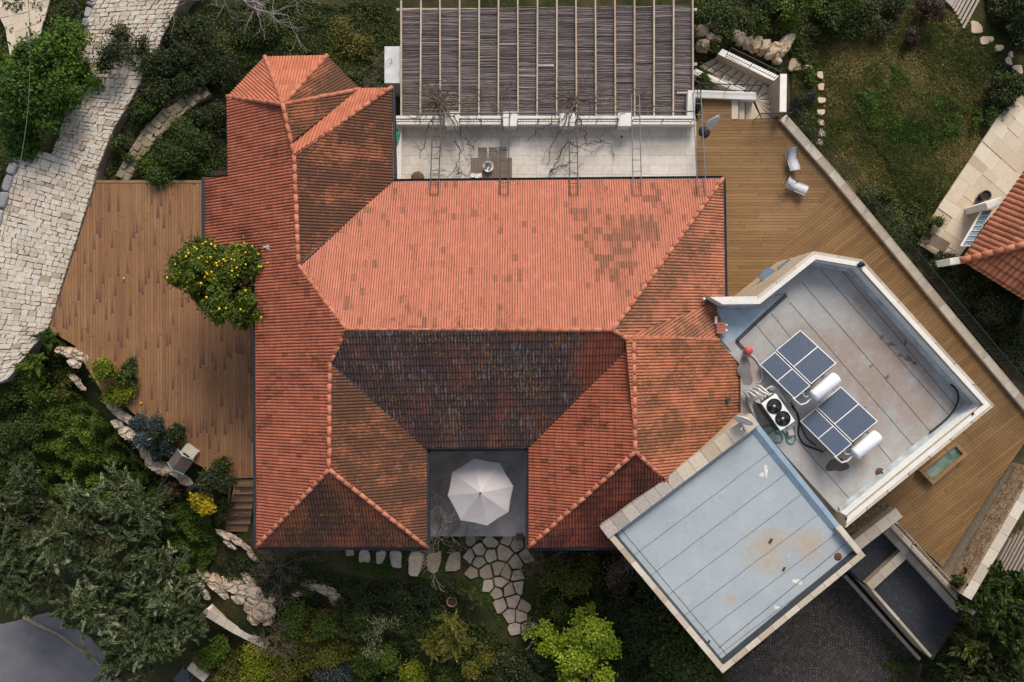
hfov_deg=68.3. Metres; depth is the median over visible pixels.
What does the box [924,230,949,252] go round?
garden bench
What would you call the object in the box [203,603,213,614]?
garden wall
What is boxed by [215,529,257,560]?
rock outcrop
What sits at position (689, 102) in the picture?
parapet wall
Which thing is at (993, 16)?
undergrowth
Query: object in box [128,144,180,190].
shrub
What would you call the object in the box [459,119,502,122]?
railing
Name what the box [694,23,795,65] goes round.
rubble wall
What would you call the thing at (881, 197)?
shrub
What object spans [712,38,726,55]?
shrub
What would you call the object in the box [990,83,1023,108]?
shrub
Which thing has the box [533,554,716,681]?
undergrowth
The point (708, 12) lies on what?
shrub
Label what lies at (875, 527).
stone wall
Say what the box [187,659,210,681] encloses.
gate block
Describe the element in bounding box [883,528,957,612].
retaining wall
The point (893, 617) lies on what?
drain kerb
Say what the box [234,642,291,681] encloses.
shrub
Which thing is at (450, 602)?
plant pot
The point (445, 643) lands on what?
shrub
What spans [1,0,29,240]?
overhead cable
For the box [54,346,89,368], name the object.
rock outcrop
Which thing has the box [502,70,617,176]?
bare vine
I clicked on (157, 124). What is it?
garden path
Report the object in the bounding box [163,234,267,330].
lemon tree
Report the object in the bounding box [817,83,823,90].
stepping stone
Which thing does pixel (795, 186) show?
sling chair
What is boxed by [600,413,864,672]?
garage building
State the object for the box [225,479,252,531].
wooden stairs
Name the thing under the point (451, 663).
undergrowth
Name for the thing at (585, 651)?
tree
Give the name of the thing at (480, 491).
open parasol
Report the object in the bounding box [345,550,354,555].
stepping stone
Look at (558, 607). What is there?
shrub
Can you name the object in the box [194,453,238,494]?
shrub
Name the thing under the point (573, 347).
house
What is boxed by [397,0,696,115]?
pergola
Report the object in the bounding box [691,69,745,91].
stair wall
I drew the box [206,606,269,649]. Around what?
garden wall
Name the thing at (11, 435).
shrub
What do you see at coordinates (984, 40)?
stepping stone
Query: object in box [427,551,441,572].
stepping stone
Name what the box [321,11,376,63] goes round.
shrub
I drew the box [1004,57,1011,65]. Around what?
stepping stone
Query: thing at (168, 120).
path bed
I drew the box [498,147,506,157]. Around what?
garden chair
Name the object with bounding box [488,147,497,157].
garden chair
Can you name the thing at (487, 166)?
bowl
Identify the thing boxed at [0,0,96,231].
kerb stones
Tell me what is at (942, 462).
deck skylight
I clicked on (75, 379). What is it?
rock outcrop
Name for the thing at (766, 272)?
awning window
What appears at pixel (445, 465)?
courtyard floor
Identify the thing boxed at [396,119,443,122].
railing
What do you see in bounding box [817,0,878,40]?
shrub
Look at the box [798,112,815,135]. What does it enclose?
shrub
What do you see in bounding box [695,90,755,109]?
parapet wall
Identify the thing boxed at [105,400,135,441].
rock outcrop
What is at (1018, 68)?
stepping stone
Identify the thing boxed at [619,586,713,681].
tree
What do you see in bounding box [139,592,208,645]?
olive tree
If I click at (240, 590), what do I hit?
rock outcrop
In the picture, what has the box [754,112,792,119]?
railing
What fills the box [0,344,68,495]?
undergrowth
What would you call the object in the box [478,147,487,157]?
garden chair
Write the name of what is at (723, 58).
stair wall
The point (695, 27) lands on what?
shrub
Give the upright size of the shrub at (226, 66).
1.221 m
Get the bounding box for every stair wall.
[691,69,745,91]
[714,49,777,86]
[767,74,786,117]
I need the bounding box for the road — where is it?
[0,612,122,681]
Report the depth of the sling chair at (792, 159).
35.67 m
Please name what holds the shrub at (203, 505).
on the ground at (334, 562)
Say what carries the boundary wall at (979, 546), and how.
on the ground at (334, 562)
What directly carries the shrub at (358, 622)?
on the ground at (334, 562)
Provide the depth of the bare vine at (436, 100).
35.22 m
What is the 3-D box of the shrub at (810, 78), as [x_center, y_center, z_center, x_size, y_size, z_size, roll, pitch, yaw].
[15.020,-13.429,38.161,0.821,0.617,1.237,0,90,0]
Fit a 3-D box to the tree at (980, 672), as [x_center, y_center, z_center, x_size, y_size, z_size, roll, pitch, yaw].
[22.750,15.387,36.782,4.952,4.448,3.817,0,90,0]
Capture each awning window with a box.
[758,266,774,280]
[777,259,789,268]
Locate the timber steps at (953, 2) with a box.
[945,0,979,28]
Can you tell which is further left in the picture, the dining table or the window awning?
the dining table
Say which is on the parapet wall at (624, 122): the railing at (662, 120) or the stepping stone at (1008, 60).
the railing at (662, 120)
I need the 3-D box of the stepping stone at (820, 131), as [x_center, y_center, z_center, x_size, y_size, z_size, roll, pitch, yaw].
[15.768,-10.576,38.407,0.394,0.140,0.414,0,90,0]
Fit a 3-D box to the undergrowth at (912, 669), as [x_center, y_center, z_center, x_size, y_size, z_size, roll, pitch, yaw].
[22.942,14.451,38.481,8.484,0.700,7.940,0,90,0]
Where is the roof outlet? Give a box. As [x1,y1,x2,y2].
[875,468,883,474]
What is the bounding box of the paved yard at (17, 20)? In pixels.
[0,0,50,53]
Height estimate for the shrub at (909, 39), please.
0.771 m
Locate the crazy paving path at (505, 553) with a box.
[463,536,534,636]
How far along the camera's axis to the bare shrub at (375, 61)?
36.79 m
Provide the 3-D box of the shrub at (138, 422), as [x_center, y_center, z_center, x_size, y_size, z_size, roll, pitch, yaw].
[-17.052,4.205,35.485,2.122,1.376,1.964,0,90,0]
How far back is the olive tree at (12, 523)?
35.22 m
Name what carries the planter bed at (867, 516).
on the ground at (334, 562)
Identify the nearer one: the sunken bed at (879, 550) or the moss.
the moss
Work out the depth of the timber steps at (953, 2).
38.27 m
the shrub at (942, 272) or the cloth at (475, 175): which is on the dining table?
the cloth at (475, 175)
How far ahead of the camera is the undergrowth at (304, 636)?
37.59 m
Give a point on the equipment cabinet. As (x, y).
(392, 73)
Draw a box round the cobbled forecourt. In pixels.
[728,571,922,681]
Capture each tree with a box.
[0,14,105,166]
[0,454,62,566]
[0,536,72,618]
[32,478,140,582]
[46,546,139,643]
[83,585,192,681]
[94,461,177,546]
[111,536,205,621]
[113,0,316,50]
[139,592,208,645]
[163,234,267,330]
[521,601,621,681]
[604,572,662,659]
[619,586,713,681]
[936,625,1023,681]
[947,559,1023,671]
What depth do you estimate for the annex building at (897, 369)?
32.55 m
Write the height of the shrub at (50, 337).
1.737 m
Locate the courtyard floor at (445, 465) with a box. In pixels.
[430,451,524,535]
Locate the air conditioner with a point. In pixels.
(775, 412)
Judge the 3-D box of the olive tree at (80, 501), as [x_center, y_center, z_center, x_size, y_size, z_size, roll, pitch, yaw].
[-20.134,8.917,36.168,4.786,5.307,4.982,39,90,0]
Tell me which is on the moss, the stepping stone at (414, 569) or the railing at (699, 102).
the stepping stone at (414, 569)
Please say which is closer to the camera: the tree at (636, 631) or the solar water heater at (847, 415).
the solar water heater at (847, 415)
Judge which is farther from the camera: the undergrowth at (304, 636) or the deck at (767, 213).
the undergrowth at (304, 636)
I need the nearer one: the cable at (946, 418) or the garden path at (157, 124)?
the cable at (946, 418)
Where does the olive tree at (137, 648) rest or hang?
on the ground at (334, 562)
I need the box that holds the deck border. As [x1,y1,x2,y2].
[96,180,200,182]
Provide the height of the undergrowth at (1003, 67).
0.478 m
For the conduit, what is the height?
0.043 m
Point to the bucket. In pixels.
(748, 350)
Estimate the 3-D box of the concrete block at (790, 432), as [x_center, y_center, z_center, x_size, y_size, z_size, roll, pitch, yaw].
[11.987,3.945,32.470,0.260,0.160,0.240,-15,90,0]
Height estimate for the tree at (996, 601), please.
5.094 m
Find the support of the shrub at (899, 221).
on the ground at (334, 562)
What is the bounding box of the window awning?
[960,209,992,246]
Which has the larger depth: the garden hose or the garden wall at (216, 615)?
the garden wall at (216, 615)
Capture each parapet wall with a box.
[396,112,693,178]
[686,90,694,115]
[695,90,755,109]
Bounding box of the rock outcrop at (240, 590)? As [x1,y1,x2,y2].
[197,569,275,625]
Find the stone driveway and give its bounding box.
[0,0,179,381]
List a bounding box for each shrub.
[0,358,53,413]
[0,408,49,470]
[12,325,67,382]
[50,364,79,401]
[86,355,137,411]
[88,19,181,88]
[108,133,137,162]
[113,354,140,389]
[125,90,156,121]
[127,410,167,450]
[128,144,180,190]
[139,47,216,106]
[143,421,186,448]
[147,434,179,461]
[150,113,212,174]
[156,10,220,77]
[158,475,181,499]
[187,489,216,516]
[190,99,226,139]
[192,631,232,672]
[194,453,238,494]
[195,41,244,95]
[209,491,234,523]
[223,6,281,51]
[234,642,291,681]
[243,607,301,667]
[244,537,325,608]
[266,638,337,681]
[275,583,339,644]
[312,658,354,681]
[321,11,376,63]
[331,595,380,641]
[348,639,400,681]
[357,50,391,87]
[361,611,401,660]
[385,580,441,636]
[398,652,429,681]
[407,493,488,590]
[415,610,467,664]
[430,480,457,530]
[455,579,482,609]
[456,634,501,681]
[480,645,529,681]
[510,642,555,681]
[512,537,582,582]
[515,617,549,650]
[521,596,574,636]
[536,550,604,602]
[602,550,636,600]
[694,0,745,53]
[694,20,707,35]
[696,68,717,90]
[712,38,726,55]
[730,0,782,49]
[762,60,783,75]
[773,0,825,33]
[788,90,818,114]
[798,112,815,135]
[802,64,816,86]
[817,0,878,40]
[856,0,911,39]
[861,185,896,208]
[874,201,931,250]
[903,25,918,44]
[912,0,947,22]
[920,215,946,231]
[927,250,958,279]
[943,269,1017,328]
[970,104,1001,130]
[981,69,1023,104]
[988,0,1023,53]
[988,320,1023,369]
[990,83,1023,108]
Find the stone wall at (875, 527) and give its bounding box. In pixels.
[850,506,901,548]
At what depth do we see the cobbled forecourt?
38.62 m
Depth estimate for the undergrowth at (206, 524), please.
37.36 m
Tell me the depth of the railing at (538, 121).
35.12 m
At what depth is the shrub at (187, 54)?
35.96 m
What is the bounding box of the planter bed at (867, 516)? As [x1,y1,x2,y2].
[842,501,895,535]
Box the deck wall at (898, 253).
[779,115,1023,410]
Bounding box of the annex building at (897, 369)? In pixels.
[706,251,993,527]
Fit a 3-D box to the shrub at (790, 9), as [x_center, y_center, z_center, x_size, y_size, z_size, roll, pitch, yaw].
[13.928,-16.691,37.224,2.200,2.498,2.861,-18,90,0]
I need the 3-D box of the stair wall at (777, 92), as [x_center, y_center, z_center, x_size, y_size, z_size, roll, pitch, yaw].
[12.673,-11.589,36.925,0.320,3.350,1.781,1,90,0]
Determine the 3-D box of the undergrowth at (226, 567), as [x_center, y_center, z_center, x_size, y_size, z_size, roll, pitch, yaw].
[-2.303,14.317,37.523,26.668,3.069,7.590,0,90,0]
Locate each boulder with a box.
[198,579,205,588]
[203,589,210,600]
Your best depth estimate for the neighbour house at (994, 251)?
35.09 m
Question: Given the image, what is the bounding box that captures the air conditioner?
[754,392,794,430]
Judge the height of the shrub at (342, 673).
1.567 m
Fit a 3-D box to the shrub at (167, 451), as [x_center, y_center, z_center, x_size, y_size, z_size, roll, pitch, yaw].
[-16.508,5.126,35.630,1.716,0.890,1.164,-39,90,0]
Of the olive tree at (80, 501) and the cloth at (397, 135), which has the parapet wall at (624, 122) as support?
the cloth at (397, 135)
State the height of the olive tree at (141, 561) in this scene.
4.319 m
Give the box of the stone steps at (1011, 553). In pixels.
[996,526,1023,572]
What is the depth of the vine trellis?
33.48 m
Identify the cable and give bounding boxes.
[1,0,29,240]
[790,402,815,445]
[791,406,823,451]
[929,384,958,432]
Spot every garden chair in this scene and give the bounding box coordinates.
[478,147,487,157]
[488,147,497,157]
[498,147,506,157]
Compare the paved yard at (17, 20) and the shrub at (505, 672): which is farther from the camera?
the paved yard at (17, 20)
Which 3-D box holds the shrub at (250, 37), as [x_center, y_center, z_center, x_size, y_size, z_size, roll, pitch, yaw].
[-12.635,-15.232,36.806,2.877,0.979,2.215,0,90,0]
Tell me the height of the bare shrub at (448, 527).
3.130 m
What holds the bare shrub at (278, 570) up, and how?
on the ground at (334, 562)
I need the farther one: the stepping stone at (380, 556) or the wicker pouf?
the stepping stone at (380, 556)
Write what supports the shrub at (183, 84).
on the ground at (334, 562)
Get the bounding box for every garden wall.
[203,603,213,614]
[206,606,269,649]
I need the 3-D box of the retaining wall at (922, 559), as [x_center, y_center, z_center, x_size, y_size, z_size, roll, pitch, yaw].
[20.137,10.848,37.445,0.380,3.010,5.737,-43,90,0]
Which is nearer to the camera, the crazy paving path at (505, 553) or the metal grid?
the crazy paving path at (505, 553)
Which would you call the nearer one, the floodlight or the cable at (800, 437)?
the floodlight
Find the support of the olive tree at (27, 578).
on the ground at (334, 562)
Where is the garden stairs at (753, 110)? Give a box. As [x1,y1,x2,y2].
[698,57,770,119]
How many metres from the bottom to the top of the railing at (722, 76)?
2.022 m
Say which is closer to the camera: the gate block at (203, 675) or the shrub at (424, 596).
the shrub at (424, 596)
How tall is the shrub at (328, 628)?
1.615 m
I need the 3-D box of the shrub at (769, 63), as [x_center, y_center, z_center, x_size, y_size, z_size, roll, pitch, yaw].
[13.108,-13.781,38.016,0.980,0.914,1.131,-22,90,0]
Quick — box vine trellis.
[413,93,706,193]
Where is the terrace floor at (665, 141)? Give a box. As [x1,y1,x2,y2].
[393,122,695,178]
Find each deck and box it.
[50,183,252,477]
[696,99,832,296]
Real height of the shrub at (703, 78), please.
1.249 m
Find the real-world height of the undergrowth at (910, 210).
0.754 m
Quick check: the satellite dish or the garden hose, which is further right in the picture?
the garden hose
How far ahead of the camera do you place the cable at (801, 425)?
32.47 m
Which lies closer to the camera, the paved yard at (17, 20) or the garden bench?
the garden bench
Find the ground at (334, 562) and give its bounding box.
[0,0,1023,681]
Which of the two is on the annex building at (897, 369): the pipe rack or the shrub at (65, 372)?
the pipe rack
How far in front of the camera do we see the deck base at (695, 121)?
36.94 m
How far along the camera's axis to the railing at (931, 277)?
35.18 m
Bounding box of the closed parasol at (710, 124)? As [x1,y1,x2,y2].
[699,114,719,137]
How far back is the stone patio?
38.36 m
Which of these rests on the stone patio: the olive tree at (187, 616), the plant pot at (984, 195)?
the plant pot at (984, 195)
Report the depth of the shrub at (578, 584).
35.85 m
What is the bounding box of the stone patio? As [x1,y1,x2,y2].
[917,96,1023,257]
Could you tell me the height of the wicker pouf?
0.395 m
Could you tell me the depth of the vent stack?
32.10 m
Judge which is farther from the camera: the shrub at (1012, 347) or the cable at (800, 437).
the shrub at (1012, 347)
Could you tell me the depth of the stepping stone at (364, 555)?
36.30 m
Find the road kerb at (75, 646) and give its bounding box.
[22,615,113,681]
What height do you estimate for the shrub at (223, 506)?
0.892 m
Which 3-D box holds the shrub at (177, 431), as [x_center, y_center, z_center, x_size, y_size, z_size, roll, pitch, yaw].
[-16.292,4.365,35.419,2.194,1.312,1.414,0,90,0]
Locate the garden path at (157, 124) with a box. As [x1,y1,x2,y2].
[117,86,211,179]
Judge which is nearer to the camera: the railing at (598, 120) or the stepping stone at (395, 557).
the railing at (598, 120)
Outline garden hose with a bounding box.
[763,425,795,443]
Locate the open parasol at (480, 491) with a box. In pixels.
[448,458,512,524]
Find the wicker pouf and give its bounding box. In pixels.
[411,171,423,178]
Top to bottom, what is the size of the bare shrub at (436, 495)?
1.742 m
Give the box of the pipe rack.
[743,384,786,420]
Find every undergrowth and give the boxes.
[0,0,86,178]
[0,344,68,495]
[163,498,218,572]
[206,606,375,681]
[210,556,728,681]
[356,604,527,681]
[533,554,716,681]
[704,0,904,65]
[857,187,1023,378]
[878,565,1023,681]
[986,0,1022,47]
[994,61,1023,94]
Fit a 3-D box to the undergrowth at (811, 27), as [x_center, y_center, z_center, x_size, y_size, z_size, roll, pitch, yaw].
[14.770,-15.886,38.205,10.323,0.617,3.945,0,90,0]
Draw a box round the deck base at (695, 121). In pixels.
[695,107,934,560]
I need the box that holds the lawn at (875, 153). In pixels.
[791,4,1006,233]
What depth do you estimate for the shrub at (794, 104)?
37.99 m
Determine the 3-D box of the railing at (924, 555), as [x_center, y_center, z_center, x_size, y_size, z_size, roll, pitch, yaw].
[20.012,10.679,35.678,0.056,0.524,5.598,-43,90,0]
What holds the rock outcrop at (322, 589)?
on the ground at (334, 562)
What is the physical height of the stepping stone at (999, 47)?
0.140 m
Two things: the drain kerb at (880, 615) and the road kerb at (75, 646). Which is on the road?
the road kerb at (75, 646)
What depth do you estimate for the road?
39.90 m
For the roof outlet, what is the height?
0.145 m
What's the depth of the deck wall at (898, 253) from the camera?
35.80 m
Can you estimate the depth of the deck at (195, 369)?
36.00 m
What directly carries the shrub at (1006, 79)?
on the ground at (334, 562)
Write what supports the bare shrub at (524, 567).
on the ground at (334, 562)
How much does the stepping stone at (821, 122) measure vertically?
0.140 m
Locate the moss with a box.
[343,536,533,641]
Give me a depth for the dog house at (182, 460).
35.40 m
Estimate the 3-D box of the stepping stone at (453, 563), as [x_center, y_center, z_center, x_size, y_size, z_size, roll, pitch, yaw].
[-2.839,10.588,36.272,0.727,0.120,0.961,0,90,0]
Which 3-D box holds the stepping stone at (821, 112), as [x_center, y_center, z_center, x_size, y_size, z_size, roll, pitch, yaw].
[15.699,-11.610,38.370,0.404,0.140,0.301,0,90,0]
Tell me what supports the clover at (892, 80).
on the ground at (334, 562)
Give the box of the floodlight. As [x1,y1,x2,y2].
[857,261,864,267]
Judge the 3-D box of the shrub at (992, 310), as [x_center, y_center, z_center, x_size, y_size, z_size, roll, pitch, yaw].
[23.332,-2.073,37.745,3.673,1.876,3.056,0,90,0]
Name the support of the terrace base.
on the ground at (334, 562)
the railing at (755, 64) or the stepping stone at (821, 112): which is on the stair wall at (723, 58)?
the railing at (755, 64)
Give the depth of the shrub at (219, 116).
36.06 m
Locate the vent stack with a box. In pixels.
[714,317,727,333]
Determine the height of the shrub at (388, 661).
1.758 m
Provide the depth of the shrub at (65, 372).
36.95 m
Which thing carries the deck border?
on the deck at (195, 369)
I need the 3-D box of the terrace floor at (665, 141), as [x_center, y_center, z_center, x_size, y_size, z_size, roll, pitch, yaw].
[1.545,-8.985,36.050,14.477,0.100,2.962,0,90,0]
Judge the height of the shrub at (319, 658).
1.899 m
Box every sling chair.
[782,176,808,195]
[783,144,800,170]
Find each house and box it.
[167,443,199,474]
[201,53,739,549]
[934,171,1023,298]
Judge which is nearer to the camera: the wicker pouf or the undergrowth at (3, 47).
the wicker pouf
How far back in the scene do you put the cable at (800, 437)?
32.48 m
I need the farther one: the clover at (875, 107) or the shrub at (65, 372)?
the clover at (875, 107)
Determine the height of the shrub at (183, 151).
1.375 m
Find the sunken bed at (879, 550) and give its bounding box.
[847,533,896,585]
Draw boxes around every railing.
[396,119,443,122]
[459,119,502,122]
[517,119,559,122]
[575,119,618,122]
[632,119,693,122]
[694,83,761,91]
[696,62,749,89]
[697,85,700,121]
[726,47,780,78]
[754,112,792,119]
[789,109,1023,391]
[894,523,978,611]
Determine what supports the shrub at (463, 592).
on the ground at (334, 562)
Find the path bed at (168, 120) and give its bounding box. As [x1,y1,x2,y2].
[116,80,212,179]
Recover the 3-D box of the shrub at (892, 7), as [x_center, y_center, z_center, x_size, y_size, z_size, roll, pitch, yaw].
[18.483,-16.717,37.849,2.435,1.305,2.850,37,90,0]
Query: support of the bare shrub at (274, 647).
on the ground at (334, 562)
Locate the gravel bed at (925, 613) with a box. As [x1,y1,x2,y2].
[874,560,963,659]
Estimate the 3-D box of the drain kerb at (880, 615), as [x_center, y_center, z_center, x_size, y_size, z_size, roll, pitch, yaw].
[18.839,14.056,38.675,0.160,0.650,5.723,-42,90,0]
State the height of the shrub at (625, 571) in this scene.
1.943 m
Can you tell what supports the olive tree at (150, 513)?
on the ground at (334, 562)
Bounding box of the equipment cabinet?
[384,46,402,96]
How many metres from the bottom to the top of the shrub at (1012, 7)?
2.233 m
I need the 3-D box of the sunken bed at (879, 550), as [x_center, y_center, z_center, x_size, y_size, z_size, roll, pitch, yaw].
[17.621,10.237,37.925,2.185,1.950,2.928,43,90,0]
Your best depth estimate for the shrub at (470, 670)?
36.14 m
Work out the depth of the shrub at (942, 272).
37.83 m
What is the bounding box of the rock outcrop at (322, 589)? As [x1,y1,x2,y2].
[291,579,341,606]
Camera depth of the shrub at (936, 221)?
38.02 m
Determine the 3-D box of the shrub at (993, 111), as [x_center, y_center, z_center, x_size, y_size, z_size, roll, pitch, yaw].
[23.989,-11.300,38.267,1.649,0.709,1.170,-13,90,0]
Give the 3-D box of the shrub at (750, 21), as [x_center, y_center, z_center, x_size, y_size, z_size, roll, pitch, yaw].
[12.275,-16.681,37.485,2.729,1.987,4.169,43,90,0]
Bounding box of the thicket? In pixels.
[30,390,202,574]
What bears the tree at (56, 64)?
on the ground at (334, 562)
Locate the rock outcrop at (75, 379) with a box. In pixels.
[69,374,85,390]
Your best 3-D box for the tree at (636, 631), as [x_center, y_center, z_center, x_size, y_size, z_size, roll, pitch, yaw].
[6.306,12.807,36.511,3.343,3.844,3.814,-28,90,0]
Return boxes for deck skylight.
[917,441,967,484]
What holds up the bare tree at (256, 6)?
on the ground at (334, 562)
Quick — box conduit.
[750,354,762,382]
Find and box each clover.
[848,86,969,150]
[859,62,912,87]
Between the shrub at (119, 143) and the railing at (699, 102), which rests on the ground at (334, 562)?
the shrub at (119, 143)
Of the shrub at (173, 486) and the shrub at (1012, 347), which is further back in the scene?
the shrub at (1012, 347)
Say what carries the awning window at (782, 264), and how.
attached to the annex building at (897, 369)
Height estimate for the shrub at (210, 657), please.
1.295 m
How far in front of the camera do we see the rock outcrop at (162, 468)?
36.27 m
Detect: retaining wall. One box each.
[863,549,906,589]
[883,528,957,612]
[889,522,976,614]
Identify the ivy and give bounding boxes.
[103,0,399,179]
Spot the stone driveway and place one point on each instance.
(49, 277)
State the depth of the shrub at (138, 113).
35.78 m
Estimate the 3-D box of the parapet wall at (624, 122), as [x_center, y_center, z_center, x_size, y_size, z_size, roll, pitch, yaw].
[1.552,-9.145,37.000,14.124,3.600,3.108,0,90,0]
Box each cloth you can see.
[396,129,399,144]
[470,173,481,177]
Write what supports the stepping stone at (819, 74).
on the ground at (334, 562)
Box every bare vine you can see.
[401,70,505,177]
[467,74,516,128]
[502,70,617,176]
[630,85,666,115]
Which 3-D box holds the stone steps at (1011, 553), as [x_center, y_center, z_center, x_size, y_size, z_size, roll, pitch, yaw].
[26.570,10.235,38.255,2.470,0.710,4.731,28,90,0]
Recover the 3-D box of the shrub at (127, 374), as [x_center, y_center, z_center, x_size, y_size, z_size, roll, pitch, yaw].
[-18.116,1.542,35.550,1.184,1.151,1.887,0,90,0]
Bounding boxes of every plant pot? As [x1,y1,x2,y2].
[446,597,456,606]
[977,190,991,200]
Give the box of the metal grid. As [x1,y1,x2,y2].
[173,665,193,681]
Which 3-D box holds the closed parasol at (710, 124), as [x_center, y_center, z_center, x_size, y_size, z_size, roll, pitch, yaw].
[9.182,-9.985,34.660,0.560,2.680,0.560,0,90,0]
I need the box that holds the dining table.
[471,158,511,177]
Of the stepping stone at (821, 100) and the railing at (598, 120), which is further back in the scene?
the stepping stone at (821, 100)
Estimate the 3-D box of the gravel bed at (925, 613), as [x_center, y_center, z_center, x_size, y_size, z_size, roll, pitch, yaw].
[20.099,12.947,38.000,2.882,1.900,4.751,-43,90,0]
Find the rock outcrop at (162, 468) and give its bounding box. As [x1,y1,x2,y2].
[138,447,192,486]
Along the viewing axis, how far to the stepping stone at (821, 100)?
38.26 m
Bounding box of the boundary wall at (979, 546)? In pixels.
[932,462,1023,599]
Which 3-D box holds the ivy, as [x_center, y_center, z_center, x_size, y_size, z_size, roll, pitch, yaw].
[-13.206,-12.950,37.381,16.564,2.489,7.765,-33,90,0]
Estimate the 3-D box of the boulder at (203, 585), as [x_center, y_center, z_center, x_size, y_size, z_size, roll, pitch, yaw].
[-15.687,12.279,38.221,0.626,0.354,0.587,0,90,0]
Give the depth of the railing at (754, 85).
35.10 m
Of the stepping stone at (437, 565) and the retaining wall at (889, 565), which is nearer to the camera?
the stepping stone at (437, 565)
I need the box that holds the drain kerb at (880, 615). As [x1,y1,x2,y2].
[842,573,920,659]
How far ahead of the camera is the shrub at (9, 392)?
36.54 m
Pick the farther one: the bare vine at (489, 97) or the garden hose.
the bare vine at (489, 97)
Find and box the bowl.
[483,161,492,171]
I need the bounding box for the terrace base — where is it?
[402,127,694,176]
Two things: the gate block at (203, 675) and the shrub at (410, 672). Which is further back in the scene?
the gate block at (203, 675)
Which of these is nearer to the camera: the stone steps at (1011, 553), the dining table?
the dining table
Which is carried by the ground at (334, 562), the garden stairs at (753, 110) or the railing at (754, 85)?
the garden stairs at (753, 110)
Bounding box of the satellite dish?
[734,416,752,430]
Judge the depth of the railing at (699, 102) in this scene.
35.40 m
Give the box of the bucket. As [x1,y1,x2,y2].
[743,346,752,354]
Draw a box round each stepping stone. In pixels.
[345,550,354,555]
[359,550,370,562]
[376,550,385,563]
[390,550,401,567]
[408,552,422,576]
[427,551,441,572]
[445,551,460,570]
[787,58,800,71]
[817,71,822,78]
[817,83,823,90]
[817,97,825,103]
[817,109,824,115]
[817,119,824,125]
[818,129,825,136]
[970,21,982,33]
[979,36,993,44]
[994,45,1003,51]
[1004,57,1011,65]
[1011,65,1022,74]
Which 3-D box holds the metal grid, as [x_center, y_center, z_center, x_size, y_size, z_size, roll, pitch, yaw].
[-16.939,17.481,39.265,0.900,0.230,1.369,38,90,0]
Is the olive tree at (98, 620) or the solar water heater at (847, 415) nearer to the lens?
the solar water heater at (847, 415)
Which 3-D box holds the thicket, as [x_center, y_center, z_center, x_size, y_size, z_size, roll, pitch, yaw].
[-19.689,7.160,37.670,10.694,2.509,5.735,34,90,0]
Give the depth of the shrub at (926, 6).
37.53 m
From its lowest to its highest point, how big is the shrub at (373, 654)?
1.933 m
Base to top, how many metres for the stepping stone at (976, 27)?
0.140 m
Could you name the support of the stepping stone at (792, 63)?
on the ground at (334, 562)
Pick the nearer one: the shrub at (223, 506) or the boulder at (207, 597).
the shrub at (223, 506)
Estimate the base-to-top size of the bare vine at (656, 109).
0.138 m
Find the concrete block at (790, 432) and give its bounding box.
[787,429,794,435]
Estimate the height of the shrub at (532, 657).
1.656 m
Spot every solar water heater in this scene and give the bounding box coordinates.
[760,330,840,405]
[800,387,882,463]
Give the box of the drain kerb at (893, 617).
[856,579,931,656]

